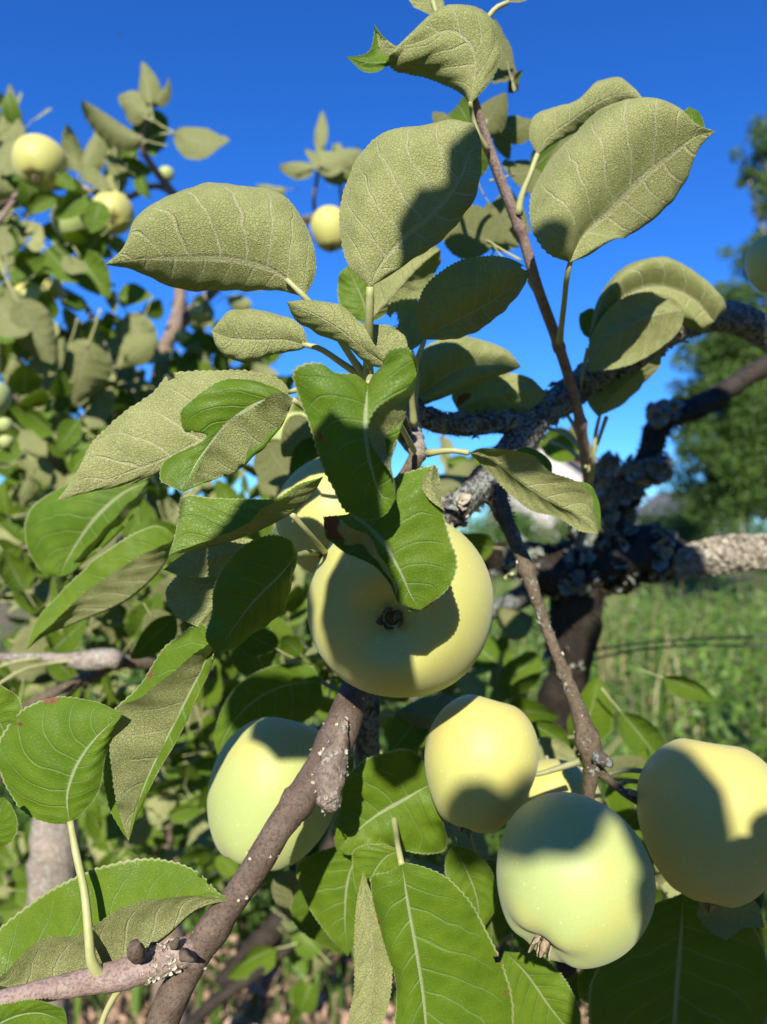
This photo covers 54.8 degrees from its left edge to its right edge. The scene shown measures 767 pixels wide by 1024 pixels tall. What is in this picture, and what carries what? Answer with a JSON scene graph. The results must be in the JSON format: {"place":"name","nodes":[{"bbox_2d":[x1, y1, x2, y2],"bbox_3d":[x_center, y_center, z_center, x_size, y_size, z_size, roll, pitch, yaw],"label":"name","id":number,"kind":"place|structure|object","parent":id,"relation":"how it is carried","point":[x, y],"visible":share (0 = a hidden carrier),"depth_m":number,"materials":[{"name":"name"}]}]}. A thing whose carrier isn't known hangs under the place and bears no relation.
{"place":"outdoors","nodes":[
{"label":"outdoors","id":0,"kind":"place"},
{"bbox_2d":[0,571,766,1023],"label":"ground","id":1,"kind":"structure","parent":0,"point":[250,1013],"depth_m":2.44,"materials":[{"name":"green plant"}]},
{"bbox_2d":[0,780,105,926],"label":"shrub","id":2,"kind":"object","parent":1,"relation":"on","point":[22,816],"visible":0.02,"depth_m":2.58,"materials":[{"name":"green plant"}]},
{"bbox_2d":[0,634,316,947],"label":"shrub","id":3,"kind":"object","parent":1,"relation":"on","point":[268,900],"visible":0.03,"depth_m":2.62,"materials":[{"name":"green plant"}]},
{"bbox_2d":[271,529,312,588],"bbox_3d":[-2.497,1.281,20.048,6.138,3.272,3.305,0,-2,0],"label":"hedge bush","id":4,"kind":"object","parent":1,"relation":"on","point":[274,531],"visible":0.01,"depth_m":19.58,"materials":[{"name":"green plant"}]},
{"bbox_2d":[0,745,620,1023],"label":"leaf litter","id":5,"kind":"object","parent":1,"relation":"on","point":[114,1016],"visible":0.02,"depth_m":2.24,"materials":[{"name":"brown plant"}]},
{"bbox_2d":[137,673,504,938],"bbox_3d":[-0.242,1.124,3.052,1.578,1.203,1.352,0,-2,0],"label":"shrub","id":6,"kind":"object","parent":1,"relation":"on","point":[315,849],"visible":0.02,"depth_m":2.66,"materials":[{"name":"green plant"}]},
{"bbox_2d":[0,62,680,1023],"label":"apple tree","id":7,"kind":"object","parent":1,"relation":"on","point":[74,366],"visible":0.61,"depth_m":0.95,"materials":[{"name":"green plant"}]},
{"bbox_2d":[0,382,11,414],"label":"apple","id":8,"kind":"object","parent":7,"relation":"hanging from","point":[5,397],"visible":1,"depth_m":0.70,"materials":[{"name":"green food"}]},
{"bbox_2d":[0,417,13,432],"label":"apple","id":9,"kind":"object","parent":7,"relation":"hanging from","point":[6,424],"visible":1,"depth_m":0.84,"materials":[{"name":"green food"}]},
{"bbox_2d":[0,434,13,448],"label":"apple","id":10,"kind":"object","parent":7,"relation":"hanging from","point":[6,441],"visible":1,"depth_m":0.84,"materials":[{"name":"green food"}]},
{"bbox_2d":[14,282,46,300],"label":"apple","id":11,"kind":"object","parent":7,"relation":"hanging from","point":[32,291],"visible":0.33,"depth_m":0.98,"materials":[{"name":"food"}]},
{"bbox_2d":[11,133,67,189],"bbox_3d":[-0.442,-0.448,0.951,0.066,0.071,0.066,0,-31,-7],"label":"apple","id":12,"kind":"object","parent":7,"relation":"hanging from","point":[39,160],"visible":0.98,"depth_m":0.93,"materials":[{"name":"food"}]},
{"bbox_2d":[42,279,63,299],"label":"apple","id":13,"kind":"object","parent":7,"relation":"hanging from","point":[54,288],"visible":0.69,"depth_m":1.07,"materials":[{"name":"green food"}]},
{"bbox_2d":[51,204,87,240],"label":"apple","id":14,"kind":"object","parent":7,"relation":"hanging from","point":[63,227],"visible":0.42,"depth_m":0.97,"materials":[{"name":"green food"}]},
{"bbox_2d":[92,190,134,234],"bbox_3d":[-0.356,-0.393,0.972,0.054,0.054,0.055,-1,-2,36],"label":"apple","id":15,"kind":"object","parent":7,"relation":"hanging from","point":[119,206],"visible":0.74,"depth_m":0.96,"materials":[{"name":"yellow food"}]},
{"bbox_2d":[159,166,173,181],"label":"apple","id":16,"kind":"object","parent":7,"relation":"hanging from","point":[167,172],"visible":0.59,"depth_m":1.11,"materials":[{"name":"food"}]},
{"bbox_2d":[174,331,186,342],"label":"apple","id":17,"kind":"object","parent":7,"relation":"attached to","point":[180,336],"visible":1,"depth_m":1.23,"materials":[{"name":"green food"}]},
{"bbox_2d":[189,303,208,323],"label":"apple","id":18,"kind":"object","parent":7,"relation":"hanging from","point":[197,314],"visible":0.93,"depth_m":1.21,"materials":[{"name":"green food"}]},
{"bbox_2d":[310,205,341,251],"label":"apple","id":19,"kind":"object","parent":7,"relation":"hanging from","point":[325,227],"visible":0.87,"depth_m":1.04,"materials":[{"name":"yellow food"}]},
{"bbox_2d":[474,635,766,674],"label":"fence wire","id":20,"kind":"object","parent":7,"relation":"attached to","point":[660,641],"visible":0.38,"depth_m":0.88,"materials":[{"name":"metal"}]},
{"bbox_2d":[0,0,766,1023],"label":"apple tree","id":21,"kind":"object","parent":1,"relation":"on","point":[612,158],"visible":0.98,"depth_m":0.33,"materials":[{"name":"green plant"}]},
{"bbox_2d":[207,717,334,870],"bbox_3d":[-0.056,0.142,0.381,0.066,0.078,0.068,-1,-2,29],"label":"apple","id":22,"kind":"object","parent":21,"relation":"hanging from","point":[258,764],"visible":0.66,"depth_m":0.36,"materials":[{"name":"food"}]},
{"bbox_2d":[272,411,306,439],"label":"apple","id":23,"kind":"object","parent":21,"relation":"hanging from","point":[278,434],"visible":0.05,"depth_m":0.51,"materials":[{"name":"yellow food"}]},
{"bbox_2d":[276,458,348,573],"bbox_3d":[-0.025,0.004,0.410,0.070,0.072,0.070,0,-45,-10],"label":"apple","id":24,"kind":"object","parent":21,"relation":"hanging from","point":[316,506],"visible":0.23,"depth_m":0.38,"materials":[{"name":"food"}]},
{"bbox_2d":[307,523,492,697],"bbox_3d":[0.007,0.040,0.320,0.080,0.079,0.066,0,6,8],"label":"apple","id":25,"kind":"object","parent":21,"relation":"hanging from","point":[370,633],"visible":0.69,"depth_m":0.29,"materials":[{"name":"yellow food"}]},
{"bbox_2d":[425,694,580,839],"bbox_3d":[0.050,0.122,0.351,0.064,0.064,0.058,28,-19,-38],"label":"apple","id":26,"kind":"object","parent":21,"relation":"hanging from","point":[481,760],"visible":0.99,"depth_m":0.33,"materials":[{"name":"yellow food"}]},
{"bbox_2d":[522,755,601,805],"bbox_3d":[0.097,0.167,0.421,0.054,0.053,0.053,0,-2,-18],"label":"apple","id":27,"kind":"object","parent":21,"relation":"hanging from","point":[568,780],"visible":0.19,"depth_m":0.40,"materials":[{"name":"yellow food"}]},
{"bbox_2d":[496,792,655,968],"bbox_3d":[0.076,0.148,0.300,0.063,0.064,0.067,-2,39,46],"label":"apple","id":28,"kind":"object","parent":21,"relation":"hanging from","point":[576,882],"visible":1,"depth_m":0.28,"materials":[{"name":"green food"}]},
{"bbox_2d":[626,738,766,912],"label":"apple","id":29,"kind":"object","parent":21,"relation":"hanging from","point":[701,806],"visible":1,"depth_m":0.32,"materials":[{"name":"green food"}]},
{"bbox_2d":[744,234,766,292],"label":"apple","id":30,"kind":"object","parent":21,"relation":"hanging from","point":[755,262],"visible":1,"depth_m":0.41,"materials":[{"name":"green food"}]},
{"bbox_2d":[379,694,613,856],"bbox_3d":[0.406,1.189,3.235,1.649,0.877,0.955,1,-2,-36],"label":"shrub","id":31,"kind":"object","parent":1,"relation":"on","point":[440,854],"depth_m":3.25,"materials":[{"name":"green plant"}]},
{"bbox_2d":[456,494,557,587],"bbox_3d":[2.516,1.024,20.986,5.140,3.542,3.956,0,-2,0],"label":"hedge bush","id":32,"kind":"object","parent":1,"relation":"on","point":[521,526],"visible":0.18,"depth_m":21.13,"materials":[{"name":"green plant"}]},
{"bbox_2d":[472,479,582,576],"bbox_3d":[5.375,0.826,23.113,5.294,3.935,3.818,0,-2,0],"label":"hedge bush","id":33,"kind":"object","parent":1,"relation":"on","point":[554,527],"visible":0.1,"depth_m":22.83,"materials":[{"name":"green plant"}]},
{"bbox_2d":[300,576,766,743],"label":"seed heads","id":34,"kind":"object","parent":1,"relation":"on","point":[657,685],"visible":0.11,"depth_m":5.79,"materials":[{"name":"plant"}]},
{"bbox_2d":[311,571,766,744],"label":"dry stalks","id":35,"kind":"object","parent":1,"relation":"on","point":[613,661],"visible":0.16,"depth_m":5.88,"materials":[{"name":"plant"}]},
{"bbox_2d":[488,443,649,572],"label":"white house","id":36,"kind":"structure","parent":1,"relation":"on","point":[571,469],"depth_m":25.24,"materials":[{"name":"tile"}]},
{"bbox_2d":[518,512,534,536],"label":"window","id":37,"kind":"structure","parent":36,"relation":"in","point":[529,514],"depth_m":25.58,"materials":[{"name":"glass"}]},
{"bbox_2d":[635,494,730,580],"bbox_3d":[8.059,0.918,21.870,4.598,3.346,3.175,0,-2,0],"label":"hedge bush","id":38,"kind":"object","parent":1,"relation":"on","point":[666,519],"visible":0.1,"depth_m":21.54,"materials":[{"name":"green plant"}]},
{"bbox_2d":[634,478,766,586],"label":"hedge bush","id":39,"kind":"object","parent":1,"relation":"on","point":[694,535],"visible":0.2,"depth_m":20.56,"materials":[{"name":"green plant"}]},
{"bbox_2d":[654,113,766,527],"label":"deciduous tree","id":40,"kind":"object","parent":1,"relation":"on","point":[731,458],"visible":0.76,"depth_m":11.73,"materials":[{"name":"green plant"}]},
{"bbox_2d":[0,0,766,534],"label":"sky","id":41,"kind":"structure","parent":0,"point":[260,75],"materials":[{"name":"blue"}]},
{"bbox_2d":[311,644,766,716],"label":"fence wire","id":42,"kind":"object","parent":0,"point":[604,656],"visible":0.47,"depth_m":0.91,"materials":[{"name":"metal"}]},
{"bbox_2d":[639,491,755,537],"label":"grey house","id":43,"kind":"structure","parent":0,"point":[656,497],"depth_m":45.89,"materials":[{"name":"tile"}]},
{"bbox_2d":[726,519,742,535],"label":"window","id":44,"kind":"structure","parent":43,"relation":"in","point":[732,519],"depth_m":42.20,"materials":[{"name":"glass"}]}
]}

